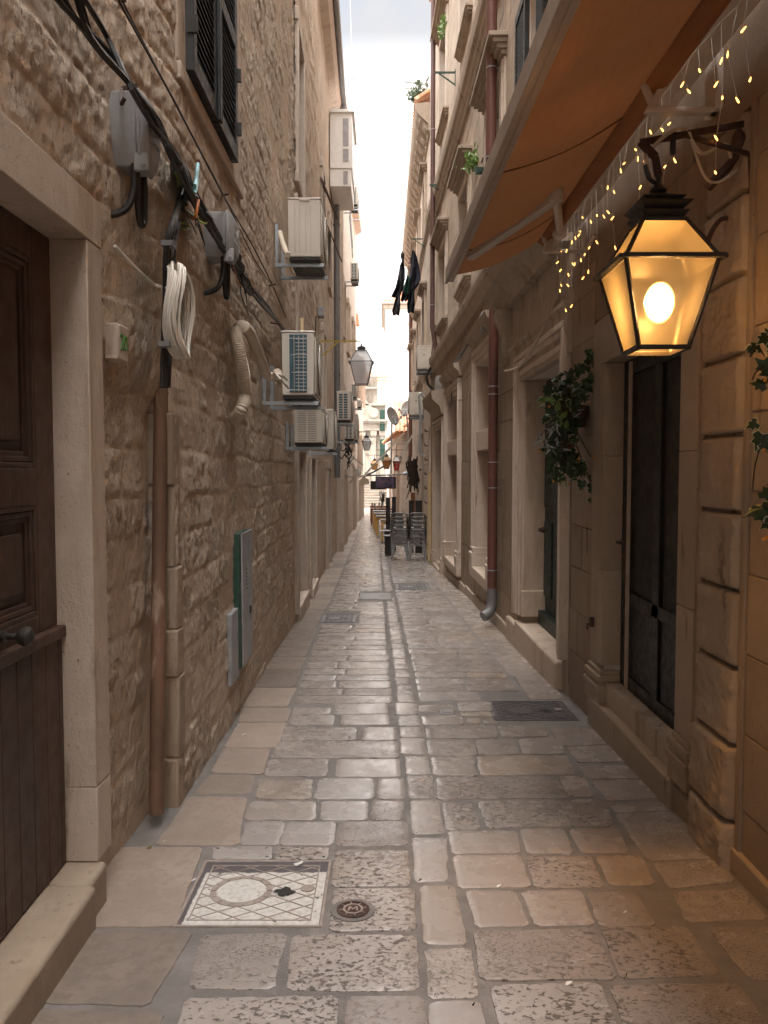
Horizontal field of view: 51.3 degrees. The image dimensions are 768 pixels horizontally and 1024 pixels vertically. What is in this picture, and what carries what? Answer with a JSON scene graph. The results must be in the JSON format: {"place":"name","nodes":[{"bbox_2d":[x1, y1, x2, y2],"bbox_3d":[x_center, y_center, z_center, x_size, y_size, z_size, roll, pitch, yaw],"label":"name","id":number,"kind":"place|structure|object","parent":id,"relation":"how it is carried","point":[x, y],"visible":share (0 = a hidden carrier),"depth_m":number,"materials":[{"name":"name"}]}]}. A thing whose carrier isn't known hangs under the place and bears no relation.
{"place":"outdoors","nodes":[
{"label":"outdoors","id":0,"kind":"place"},
{"bbox_2d":[31,517,362,1023],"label":"margin paving","id":1,"kind":"structure","parent":0,"point":[148,888],"depth_m":3.56,"materials":[{"name":"stone"}]},
{"bbox_2d":[363,371,388,482],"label":"building","id":2,"kind":"structure","parent":0,"point":[375,422],"depth_m":57.62,"materials":[{"name":"beige stone"}]},
{"bbox_2d":[339,0,430,403],"label":"sky","id":3,"kind":"structure","parent":0,"point":[391,44],"materials":[{"name":"white"}]},
{"bbox_2d":[375,476,395,488],"bbox_3d":[0.068,-1.132,30.824,0.790,0.473,0.117,0,3,0],"label":"display panel","id":4,"kind":"object","parent":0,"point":[385,482],"visible":1,"depth_m":30.77,"materials":[{"name":"black metal"}]},
{"bbox_2d":[381,293,408,473],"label":"white building","id":5,"kind":"structure","parent":0,"point":[396,328],"depth_m":75.35,"materials":[{"name":"stone"}]},
{"bbox_2d":[42,508,767,1023],"bbox_3d":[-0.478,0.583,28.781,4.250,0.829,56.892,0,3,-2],"label":"street paving","id":6,"kind":"structure","parent":0,"point":[640,944],"depth_m":3.72,"materials":[{"name":"stone"}]},
{"bbox_2d":[0,0,295,1023],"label":"stone house","id":7,"kind":"structure","parent":6,"relation":"on","point":[76,446],"depth_m":3.62,"materials":[{"name":"stone"}]},
{"bbox_2d":[0,205,65,941],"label":"door","id":8,"kind":"structure","parent":7,"relation":"in","point":[32,777],"depth_m":2.95,"materials":[{"name":"brown paint"}]},
{"bbox_2d":[104,323,127,362],"bbox_3d":[-1.190,-0.750,3.561,0.070,0.160,0.130,0,3,0],"label":"small junction box","id":9,"kind":"object","parent":7,"relation":"attached to","point":[116,344],"visible":1,"depth_m":3.50,"materials":[{"name":"plastic"}]},
{"bbox_2d":[109,88,159,228],"bbox_3d":[-1.173,-1.587,3.650,0.259,0.584,0.302,0,3,0],"label":"junction box","id":10,"kind":"object","parent":7,"relation":"attached to","point":[135,140],"visible":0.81,"depth_m":3.57,"materials":[{"name":"grey paint"}]},
{"bbox_2d":[114,245,194,359],"bbox_3d":[-1.052,-1.024,4.020,0.241,0.560,1.102,0,3,0],"label":"cable coil","id":11,"kind":"object","parent":7,"relation":"hanging from","point":[176,292],"visible":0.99,"depth_m":3.76,"materials":[{"name":"plastic"}]},
{"bbox_2d":[149,387,167,815],"bbox_3d":[-1.165,0.428,4.139,0.073,2.203,0.340,0,3,-4],"label":"conduit","id":12,"kind":"object","parent":7,"relation":"attached to","point":[158,638],"visible":0.89,"depth_m":4.11,"materials":[{"name":"metal"}]},
{"bbox_2d":[55,0,285,330],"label":"cable bundle","id":13,"kind":"object","parent":7,"relation":"attached to","point":[179,169],"visible":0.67,"depth_m":3.68,"materials":[{"name":"black rubber"}]},
{"bbox_2d":[158,186,186,387],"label":"riser cables","id":14,"kind":"object","parent":7,"relation":"attached to","point":[169,244],"visible":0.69,"depth_m":3.82,"materials":[{"name":"plastic"}]},
{"bbox_2d":[118,0,285,316],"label":"stay wire","id":15,"kind":"object","parent":7,"relation":"attached to","point":[131,21],"visible":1,"depth_m":3.96,"materials":[{"name":"black metal"}]},
{"bbox_2d":[173,0,243,198],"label":"window","id":16,"kind":"structure","parent":7,"relation":"in","point":[206,32],"depth_m":5.05,"materials":[{"name":"wood"}]},
{"bbox_2d":[203,210,239,299],"bbox_3d":[-1.067,-1.624,5.130,0.253,0.544,0.322,0,3,0],"label":"junction box","id":17,"kind":"object","parent":7,"relation":"attached to","point":[225,222],"visible":0.91,"depth_m":5.04,"materials":[{"name":"grey paint"}]},
{"bbox_2d":[227,529,252,685],"bbox_3d":[-1.112,0.694,6.164,0.076,1.075,0.880,0,3,0],"label":"meter cabinet","id":18,"kind":"object","parent":7,"relation":"attached to","point":[239,632],"visible":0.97,"depth_m":6.08,"materials":[{"name":"metal"}]},
{"bbox_2d":[230,320,288,425],"bbox_3d":[-1.008,-1.053,6.300,0.301,0.784,1.457,0,3,9],"label":"hose","id":19,"kind":"object","parent":7,"relation":"attached to","point":[239,329],"visible":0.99,"depth_m":5.70,"materials":[{"name":"beige plastic"}]},
{"bbox_2d":[262,318,322,409],"bbox_3d":[-0.898,-1.466,7.884,0.549,0.866,0.853,0,3,0],"label":"air conditioner","id":20,"kind":"object","parent":7,"relation":"attached to","point":[302,365],"visible":1,"depth_m":7.49,"materials":[{"name":"beige plastic"}]},
{"bbox_2d":[275,198,327,279],"bbox_3d":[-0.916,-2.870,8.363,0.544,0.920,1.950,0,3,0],"label":"air conditioner","id":21,"kind":"object","parent":7,"relation":"attached to","point":[306,252],"visible":1,"depth_m":8.52,"materials":[{"name":"beige metal"}]},
{"bbox_2d":[286,409,328,450],"bbox_3d":[-0.952,-1.016,9.966,0.496,0.492,0.842,0,3,0],"label":"air conditioner","id":22,"kind":"object","parent":7,"relation":"attached to","point":[309,430],"visible":0.96,"depth_m":9.56,"materials":[{"name":"beige metal"}]},
{"bbox_2d":[172,860,331,927],"bbox_3d":[-0.530,1.614,3.383,0.580,0.034,0.570,0,1,0],"label":"manhole cover","id":23,"kind":"object","parent":6,"relation":"on","point":[257,894],"visible":0.91,"depth_m":3.34,"materials":[{"name":"metal"}]},
{"bbox_2d":[293,0,320,620],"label":"stone house","id":24,"kind":"structure","parent":6,"relation":"on","point":[307,506],"depth_m":12.44,"materials":[{"name":"stone"}]},
{"bbox_2d":[293,5,305,197],"bbox_3d":[-1.341,-5.671,11.447,0.380,2.320,1.390,0,3,0],"label":"window","id":25,"kind":"structure","parent":24,"relation":"in","point":[300,77],"depth_m":11.19,"materials":[{"name":"beige stone"}]},
{"bbox_2d":[307,409,336,454],"bbox_3d":[-1.006,-1.259,12.724,0.498,0.698,0.768,0,3,0],"label":"air conditioner","id":26,"kind":"object","parent":24,"relation":"attached to","point":[332,438],"visible":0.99,"depth_m":12.41,"materials":[{"name":"beige plastic"}]},
{"bbox_2d":[319,340,373,385],"bbox_3d":[-0.716,-2.516,13.488,1.097,0.744,0.423,0,3,0],"label":"lantern","id":27,"kind":"object","parent":24,"relation":"attached to","point":[361,362],"visible":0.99,"depth_m":13.36,"materials":[{"name":"grey metal"}]},
{"bbox_2d":[318,0,346,577],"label":"stone house","id":28,"kind":"structure","parent":6,"relation":"on","point":[331,86],"depth_m":18.91,"materials":[{"name":"stone"}]},
{"bbox_2d":[319,157,325,216],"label":"window","id":29,"kind":"structure","parent":28,"relation":"in","point":[322,169],"depth_m":16.74,"materials":[{"name":"beige glass"}]},
{"bbox_2d":[320,323,326,410],"bbox_3d":[-1.437,-3.037,17.616,0.331,2.020,1.300,0,3,0],"label":"window","id":30,"kind":"structure","parent":28,"relation":"in","point":[323,333],"depth_m":17.12,"materials":[{"name":"beige glass"}]},
{"bbox_2d":[327,204,332,297],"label":"window","id":31,"kind":"structure","parent":28,"relation":"in","point":[329,214],"depth_m":19.78,"materials":[{"name":"beige glass"}]},
{"bbox_2d":[333,104,345,477],"bbox_3d":[-1.221,-6.073,22.215,0.378,10.228,0.200,0,3,0],"label":"drainpipe","id":32,"kind":"object","parent":28,"relation":"attached to","point":[336,298],"visible":0.73,"depth_m":22.19,"materials":[{"name":"grey metal"}]},
{"bbox_2d":[329,108,356,210],"bbox_3d":[-1.077,-9.419,21.541,0.634,1.953,2.100,0,3,0],"label":"oriel window","id":33,"kind":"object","parent":28,"relation":"attached to","point":[343,140],"visible":0.97,"depth_m":20.57,"materials":[{"name":"white paint"}]},
{"bbox_2d":[337,391,352,425],"bbox_3d":[-0.970,-2.032,15.821,0.710,0.636,0.842,0,3,0],"label":"air conditioner","id":34,"kind":"object","parent":28,"relation":"attached to","point":[344,408],"visible":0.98,"depth_m":15.41,"materials":[{"name":"beige plastic"}]},
{"bbox_2d":[337,439,354,468],"bbox_3d":[-0.961,-1.476,20.403,0.362,0.766,0.551,1,3,24],"label":"cable tangle","id":35,"kind":"object","parent":28,"relation":"attached to","point":[347,448],"visible":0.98,"depth_m":20.41,"materials":[{"name":"black rubber"}]},
{"bbox_2d":[337,423,355,442],"bbox_3d":[-1.031,-1.899,19.333,0.703,0.453,0.842,0,3,0],"label":"air conditioner","id":36,"kind":"object","parent":28,"relation":"attached to","point":[350,434],"visible":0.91,"depth_m":18.93,"materials":[{"name":"beige plastic"}]},
{"bbox_2d":[340,414,358,443],"bbox_3d":[-1.049,-2.253,21.759,0.741,0.772,0.718,0,3,0],"label":"air conditioner","id":37,"kind":"object","parent":28,"relation":"attached to","point":[356,420],"visible":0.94,"depth_m":21.42,"materials":[{"name":"beige plastic"}]},
{"bbox_2d":[319,614,357,622],"bbox_3d":[-0.630,1.501,11.217,0.500,0.034,0.750,0,1,0],"label":"manhole cover","id":38,"kind":"object","parent":6,"relation":"on","point":[338,618],"visible":0.91,"depth_m":11.18,"materials":[{"name":"metal"}]},
{"bbox_2d":[336,97,361,550],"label":"stone house","id":39,"kind":"structure","parent":6,"relation":"on","point":[346,501],"depth_m":27.86,"materials":[{"name":"beige stone"}]},
{"bbox_2d":[343,273,345,342],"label":"window","id":40,"kind":"structure","parent":39,"relation":"in","point":[344,283],"depth_m":26.18,"materials":[{"name":"stone"}]},
{"bbox_2d":[346,297,350,357],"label":"window","id":41,"kind":"structure","parent":39,"relation":"in","point":[348,306],"depth_m":28.60,"materials":[{"name":"stone"}]},
{"bbox_2d":[343,187,358,213],"bbox_3d":[-1.115,-10.080,25.918,0.600,0.631,0.842,0,3,0],"label":"air conditioner","id":42,"kind":"object","parent":39,"relation":"attached to","point":[356,200],"visible":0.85,"depth_m":25.56,"materials":[{"name":"beige plastic"}]},
{"bbox_2d":[345,263,359,286],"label":"air conditioner","id":43,"kind":"object","parent":39,"relation":"attached to","point":[355,274],"visible":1,"depth_m":25.64,"materials":[{"name":"beige plastic"}]},
{"bbox_2d":[351,316,355,355],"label":"window","id":44,"kind":"structure","parent":39,"relation":"in","point":[353,327],"depth_m":32.09,"materials":[{"name":"stone"}]},
{"bbox_2d":[348,452,365,483],"bbox_3d":[-0.846,-1.415,25.880,0.571,1.003,2.167,0,3,0],"label":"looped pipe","id":45,"kind":"object","parent":39,"relation":"attached to","point":[354,473],"visible":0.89,"depth_m":24.94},
{"bbox_2d":[359,431,371,450],"bbox_3d":[-0.891,-2.256,25.417,1.029,0.606,0.344,0,3,0],"label":"lantern","id":46,"kind":"object","parent":39,"relation":"attached to","point":[366,442],"visible":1,"depth_m":25.32,"materials":[{"name":"grey metal"}]},
{"bbox_2d":[330,899,374,921],"bbox_3d":[-0.124,1.606,3.214,0.190,0.029,0.190,0,1,0],"label":"valve cover","id":47,"kind":"object","parent":6,"relation":"on","point":[352,910],"visible":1,"depth_m":3.20,"materials":[{"name":"metal"}]},
{"bbox_2d":[356,386,365,521],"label":"stone house","id":48,"kind":"structure","parent":6,"relation":"on","point":[359,457],"depth_m":40.42,"materials":[{"name":"beige stone"}]},
{"bbox_2d":[359,593,390,598],"bbox_3d":[-0.150,1.464,13.844,0.540,0.032,0.900,0,1,0],"label":"manhole cover","id":49,"kind":"object","parent":6,"relation":"on","point":[375,595],"visible":0.83,"depth_m":13.77,"materials":[{"name":"metal"}]},
{"bbox_2d":[364,483,386,507],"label":"church steps","id":50,"kind":"structure","parent":6,"relation":"on","point":[371,495],"depth_m":54.89,"materials":[{"name":"stone"}]},
{"bbox_2d":[379,530,390,555],"bbox_3d":[0.080,0.882,22.916,0.440,0.685,0.880,0,3,0],"label":"table","id":51,"kind":"object","parent":6,"relation":"on","point":[387,543],"visible":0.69,"depth_m":22.64,"materials":[{"name":"grey metal"}]},
{"bbox_2d":[386,497,389,529],"bbox_3d":[0.120,0.368,24.282,0.150,1.620,0.090,0,3,0],"label":"folded board","id":52,"kind":"object","parent":6,"relation":"on","point":[387,513],"visible":0.63,"depth_m":24.23,"materials":[{"name":"black metal"}]},
{"bbox_2d":[382,401,409,524],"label":"house","id":53,"kind":"structure","parent":6,"relation":"on","point":[400,492],"depth_m":36.96,"materials":[{"name":"stone"}]},
{"bbox_2d":[390,529,408,560],"bbox_3d":[0.413,0.858,21.247,0.497,0.862,0.542,0,3,0],"label":"metal chair","id":54,"kind":"object","parent":6,"relation":"on","point":[399,536],"visible":0.96,"depth_m":21.05,"materials":[{"name":"grey metal"}]},
{"bbox_2d":[408,500,413,552],"bbox_3d":[0.800,0.429,23.584,0.160,1.550,0.090,0,3,0],"label":"folded board","id":55,"kind":"object","parent":6,"relation":"on","point":[411,506],"visible":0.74,"depth_m":23.53,"materials":[{"name":"black metal"}]},
{"bbox_2d":[395,584,429,589],"bbox_3d":[0.540,1.441,15.295,0.640,0.033,1.000,0,1,0],"label":"manhole cover","id":56,"kind":"object","parent":6,"relation":"on","point":[412,586],"visible":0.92,"depth_m":15.30,"materials":[{"name":"metal"}]},
{"bbox_2d":[402,88,431,555],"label":"stone house","id":57,"kind":"structure","parent":6,"relation":"on","point":[417,197],"depth_m":23.36,"materials":[{"name":"beige stone"}]},
{"bbox_2d":[359,432,404,484],"bbox_3d":[-0.082,-2.135,32.115,1.802,2.089,0.835,0,3,0],"label":"awning","id":58,"kind":"object","parent":57,"relation":"attached to","point":[363,481],"visible":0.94,"depth_m":31.83,"materials":[{"name":"beige fabric"}]},
{"bbox_2d":[387,407,401,473],"bbox_3d":[0.427,-2.637,32.877,0.624,3.362,0.595,0,3,0],"label":"satellite dish","id":59,"kind":"object","parent":57,"relation":"attached to","point":[393,417],"visible":0.98,"depth_m":32.95,"materials":[{"name":"metal"}]},
{"bbox_2d":[392,442,410,470],"bbox_3d":[0.603,-1.887,27.239,0.647,0.992,0.292,0,3,0],"label":"lantern","id":60,"kind":"object","parent":57,"relation":"attached to","point":[396,461],"visible":1,"depth_m":27.16,"materials":[{"name":"glass"}]},
{"bbox_2d":[398,401,408,451],"bbox_3d":[0.920,-3.354,35.379,0.616,3.141,0.660,0,3,0],"label":"satellite dish","id":61,"kind":"object","parent":57,"relation":"attached to","point":[403,410],"visible":0.8,"depth_m":35.42,"materials":[{"name":"metal"}]},
{"bbox_2d":[399,434,413,463],"bbox_3d":[0.778,-2.205,28.174,0.447,0.996,2.700,0,3,0],"label":"awning","id":62,"kind":"object","parent":57,"relation":"attached to","point":[401,454],"visible":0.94,"depth_m":26.84,"materials":[{"name":"beige fabric"}]},
{"bbox_2d":[407,343,412,390],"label":"window","id":63,"kind":"structure","parent":57,"relation":"in","point":[409,344],"depth_m":32.98,"materials":[{"name":"stone"}]},
{"bbox_2d":[409,258,411,456],"bbox_3d":[1.135,-6.380,33.214,0.231,8.200,0.158,0,3,0],"label":"drainpipe","id":64,"kind":"object","parent":57,"relation":"attached to","point":[410,420],"visible":0.41,"depth_m":33.19,"materials":[{"name":"metal"}]},
{"bbox_2d":[409,329,415,384],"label":"window","id":65,"kind":"structure","parent":57,"relation":"in","point":[412,331],"depth_m":29.62,"materials":[{"name":"stone"}]},
{"bbox_2d":[406,455,421,498],"bbox_3d":[0.924,-1.083,25.048,0.512,1.379,0.199,0,3,0],"label":"twig bundle","id":66,"kind":"object","parent":57,"relation":"hanging from","point":[413,474],"visible":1,"depth_m":24.98,"materials":[{"name":"plant"}]},
{"bbox_2d":[408,392,424,456],"bbox_3d":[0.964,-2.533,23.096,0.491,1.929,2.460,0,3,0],"label":"air conditioner","id":67,"kind":"object","parent":57,"relation":"attached to","point":[415,406],"visible":0.98,"depth_m":23.46,"materials":[{"name":"beige plastic"}]},
{"bbox_2d":[405,76,428,103],"bbox_3d":[0.981,-11.007,20.960,0.844,0.747,0.827,0,3,0],"label":"ledge plant","id":68,"kind":"object","parent":57,"relation":"on","point":[413,93],"visible":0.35,"depth_m":20.82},
{"bbox_2d":[413,309,420,373],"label":"window","id":69,"kind":"structure","parent":57,"relation":"in","point":[416,315],"depth_m":25.99,"materials":[{"name":"stone"}]},
{"bbox_2d":[413,208,420,260],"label":"window","id":70,"kind":"structure","parent":57,"relation":"in","point":[417,211],"depth_m":25.83,"materials":[{"name":"stone"}]},
{"bbox_2d":[417,281,426,345],"bbox_3d":[1.140,-5.446,22.849,0.320,1.909,1.600,0,3,0],"label":"window","id":71,"kind":"structure","parent":57,"relation":"in","point":[422,289],"depth_m":22.22,"materials":[{"name":"stone"}]},
{"bbox_2d":[417,162,426,237],"bbox_3d":[1.140,-8.716,22.679,0.320,1.759,1.600,0,3,0],"label":"window","id":72,"kind":"structure","parent":57,"relation":"in","point":[422,176],"depth_m":22.09,"materials":[{"name":"stone"}]},
{"bbox_2d":[408,529,426,560],"bbox_3d":[0.886,0.858,21.246,0.497,0.862,0.542,0,3,0],"label":"metal chair","id":73,"kind":"object","parent":6,"relation":"on","point":[417,536],"visible":0.96,"depth_m":21.05,"materials":[{"name":"grey metal"}]},
{"bbox_2d":[415,500,422,552],"bbox_3d":[1.020,0.433,23.484,0.220,1.550,0.090,0,3,0],"label":"folded board","id":74,"kind":"object","parent":6,"relation":"on","point":[418,509],"visible":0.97,"depth_m":23.43,"materials":[{"name":"black metal"}]},
{"bbox_2d":[422,0,574,697],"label":"stone house","id":75,"kind":"structure","parent":6,"relation":"on","point":[529,619],"depth_m":10.12,"materials":[{"name":"stone"}]},
{"bbox_2d":[415,346,433,374],"bbox_3d":[1.037,-3.856,20.431,0.455,0.660,0.846,0,3,0],"label":"air conditioner","id":76,"kind":"object","parent":75,"relation":"attached to","point":[422,357],"visible":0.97,"depth_m":20.03,"materials":[{"name":"beige plastic"}]},
{"bbox_2d":[427,472,431,560],"bbox_3d":[1.193,0.124,20.334,0.191,2.255,0.131,0,3,0],"label":"drainpipe","id":77,"kind":"object","parent":75,"relation":"attached to","point":[429,513],"visible":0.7,"depth_m":20.29,"materials":[{"name":"metal"}]},
{"bbox_2d":[430,0,437,349],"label":"drainpipe","id":78,"kind":"object","parent":75,"relation":"on","point":[432,220],"visible":0.73,"depth_m":18.50,"materials":[{"name":"metal"}]},
{"bbox_2d":[429,217,448,335],"bbox_3d":[1.331,-5.149,17.808,0.485,2.179,2.023,0,3,-2],"label":"window","id":79,"kind":"structure","parent":75,"relation":"in","point":[439,238],"depth_m":17.69,"materials":[{"name":"beige stone"}]},
{"bbox_2d":[430,0,448,145],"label":"window","id":80,"kind":"structure","parent":75,"relation":"in","point":[441,6],"depth_m":17.60,"materials":[{"name":"beige stone"}]},
{"bbox_2d":[437,11,448,40],"bbox_3d":[1.398,-10.318,17.020,0.556,0.517,0.746,0,3,0],"label":"ledge plant","id":81,"kind":"object","parent":75,"relation":"on","point":[442,24],"visible":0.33,"depth_m":16.95,"materials":[{"name":"green plant"}]},
{"bbox_2d":[435,69,455,85],"bbox_3d":[1.194,-8.405,15.485,0.415,0.320,0.030,0,3,0],"label":"washing bracket","id":82,"kind":"object","parent":75,"relation":"attached to","point":[440,73],"visible":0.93,"depth_m":15.47,"materials":[{"name":"metal"}]},
{"bbox_2d":[442,378,461,567],"bbox_3d":[1.495,-0.777,15.933,0.420,3.500,2.469,0,3,-2],"label":"window frame","id":83,"kind":"structure","parent":75,"relation":"in","point":[451,546],"depth_m":16.84,"materials":[{"name":"stone"}]},
{"bbox_2d":[447,145,472,301],"bbox_3d":[1.432,-4.955,14.062,0.524,2.179,1.910,0,3,0],"label":"window","id":84,"kind":"structure","parent":75,"relation":"in","point":[459,182],"depth_m":14.02,"materials":[{"name":"beige stone"}]},
{"bbox_2d":[454,0,472,61],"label":"window","id":85,"kind":"structure","parent":75,"relation":"in","point":[465,6],"depth_m":13.93,"materials":[{"name":"beige stone"}]},
{"bbox_2d":[455,142,478,173],"bbox_3d":[1.439,-5.559,12.571,0.524,0.470,0.590,-1,3,-17],"label":"ledge plant","id":86,"kind":"object","parent":75,"relation":"on","point":[472,162],"visible":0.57,"depth_m":12.49,"materials":[{"name":"green plant"}]},
{"bbox_2d":[469,334,488,579],"bbox_3d":[1.581,-0.782,11.700,0.450,3.350,2.110,0,3,0],"label":"window frame","id":87,"kind":"structure","parent":75,"relation":"in","point":[480,356],"depth_m":12.50,"materials":[{"name":"stone"}]},
{"bbox_2d":[469,30,507,166],"bbox_3d":[1.492,-4.779,10.667,0.513,2.179,1.910,0,3,0],"label":"window","id":88,"kind":"structure","parent":75,"relation":"in","point":[496,41],"depth_m":10.01,"materials":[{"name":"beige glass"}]},
{"bbox_2d":[480,308,499,620],"bbox_3d":[1.382,-0.725,10.308,0.279,4.281,0.142,-2,4,-32],"label":"drainpipe","id":89,"kind":"object","parent":75,"relation":"attached to","point":[487,613],"visible":0.93,"depth_m":10.29,"materials":[{"name":"metal"}]},
{"bbox_2d":[485,0,498,161],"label":"drainpipe","id":90,"kind":"object","parent":75,"relation":"attached to","point":[491,88],"visible":0.48,"depth_m":10.04,"materials":[{"name":"metal"}]},
{"bbox_2d":[529,0,535,49],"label":"window","id":91,"kind":"structure","parent":75,"relation":"in","point":[532,24],"depth_m":8.06,"materials":[{"name":"glass"}]},
{"bbox_2d":[538,375,557,638],"bbox_3d":[1.738,-0.056,7.842,0.162,2.640,1.771,0,3,-1],"label":"door","id":92,"kind":"structure","parent":75,"relation":"in","point":[547,617],"depth_m":8.39,"materials":[{"name":"wood"}]},
{"bbox_2d":[504,233,596,371],"bbox_3d":[1.449,-1.767,7.512,0.084,0.634,3.583,0,3,-2],"label":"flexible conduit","id":93,"kind":"object","parent":75,"relation":"attached to","point":[585,251],"visible":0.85,"depth_m":6.78,"materials":[{"name":"plastic"}]},
{"bbox_2d":[489,701,579,720],"bbox_3d":[1.150,1.572,6.299,0.640,0.034,0.580,0,1,0],"label":"manhole cover","id":94,"kind":"object","parent":6,"relation":"on","point":[530,710],"visible":0.86,"depth_m":6.26,"materials":[{"name":"metal"}]},
{"bbox_2d":[569,0,767,911],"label":"stone house","id":95,"kind":"structure","parent":6,"relation":"on","point":[668,666],"depth_m":4.01,"materials":[{"name":"stone"}]},
{"bbox_2d":[533,349,594,503],"bbox_3d":[1.453,-0.635,6.076,0.588,1.172,0.952,1,3,15],"label":"hanging plant","id":96,"kind":"object","parent":95,"relation":"hanging from","point":[569,414],"visible":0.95,"depth_m":5.95,"materials":[{"name":"green plant"}]},
{"bbox_2d":[445,0,760,283],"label":"awning","id":97,"kind":"object","parent":95,"relation":"attached to","point":[595,80],"visible":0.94,"depth_m":3.71,"materials":[{"name":"orange fabric"}]},
{"bbox_2d":[556,0,750,311],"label":"string lights","id":98,"kind":"object","parent":97,"relation":"hanging from","point":[737,100],"visible":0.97,"depth_m":3.92,"materials":[{"name":"yellow"}]},
{"bbox_2d":[616,353,680,729],"bbox_3d":[1.658,0.165,4.915,0.143,2.338,1.400,0,3,0],"label":"door","id":99,"kind":"structure","parent":95,"relation":"in","point":[652,384],"depth_m":5.07,"materials":[{"name":"black paint"}]},
{"bbox_2d":[593,108,750,355],"bbox_3d":[1.239,-1.159,3.131,0.936,1.088,0.505,-1,3,-24],"label":"lantern","id":100,"kind":"object","parent":95,"relation":"attached to","point":[655,276],"visible":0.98,"depth_m":2.96,"materials":[{"name":"black metal"}]},
{"bbox_2d":[707,216,728,240],"bbox_3d":[1.504,-1.266,3.575,0.122,0.110,0.042,0,3,0],"label":"iron hook","id":101,"kind":"object","parent":95,"relation":"attached to","point":[718,221],"visible":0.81,"depth_m":3.56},
{"bbox_2d":[704,129,745,190],"bbox_3d":[1.510,-1.544,3.508,0.076,0.226,0.195,-2,4,-33],"label":"iron ring","id":102,"kind":"object","parent":95,"relation":"attached to","point":[737,141],"visible":0.71,"depth_m":3.48,"materials":[{"name":"metal"}]},
{"bbox_2d":[742,328,767,540],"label":"hanging plant","id":103,"kind":"object","parent":95,"relation":"hanging from","point":[759,440],"visible":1,"depth_m":2.74,"materials":[{"name":"plant"}]},
{"bbox_3d":[0.690,-7.610,22.885,0.292,0.263,0.509,0,3,0],"label":"washing line","id":104,"kind":"object","parent":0,"visible":0},
{"bbox_2d":[391,251,404,297],"bbox_3d":[0.406,-6.880,23.201,0.405,1.286,0.304,0,3,0],"label":"hanging garment","id":105,"kind":"object","parent":104,"relation":"hanging from","point":[397,286],"visible":0.93,"depth_m":23.16,"materials":[{"name":"black fabric"}]},
{"bbox_2d":[392,294,399,315],"bbox_3d":[0.354,-5.984,23.145,0.246,0.571,0.307,0,3,0],"label":"hanging garment","id":106,"kind":"object","parent":105,"relation":"hanging from","point":[396,309],"visible":1,"depth_m":23.12,"materials":[{"name":"grey fabric"}]},
{"bbox_2d":[401,249,420,301],"bbox_3d":[0.759,-6.764,22.905,0.572,1.438,0.307,0,3,0],"label":"hanging garment","id":107,"kind":"object","parent":104,"relation":"hanging from","point":[415,275],"visible":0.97,"depth_m":22.86,"materials":[{"name":"black fabric"}]},
{"bbox_2d":[407,282,414,312],"bbox_3d":[0.775,-6.129,22.888,0.202,0.846,0.305,1,3,12],"label":"hanging garment","id":108,"kind":"object","parent":107,"relation":"hanging from","point":[411,303],"visible":1,"depth_m":22.84,"materials":[{"name":"black fabric"}]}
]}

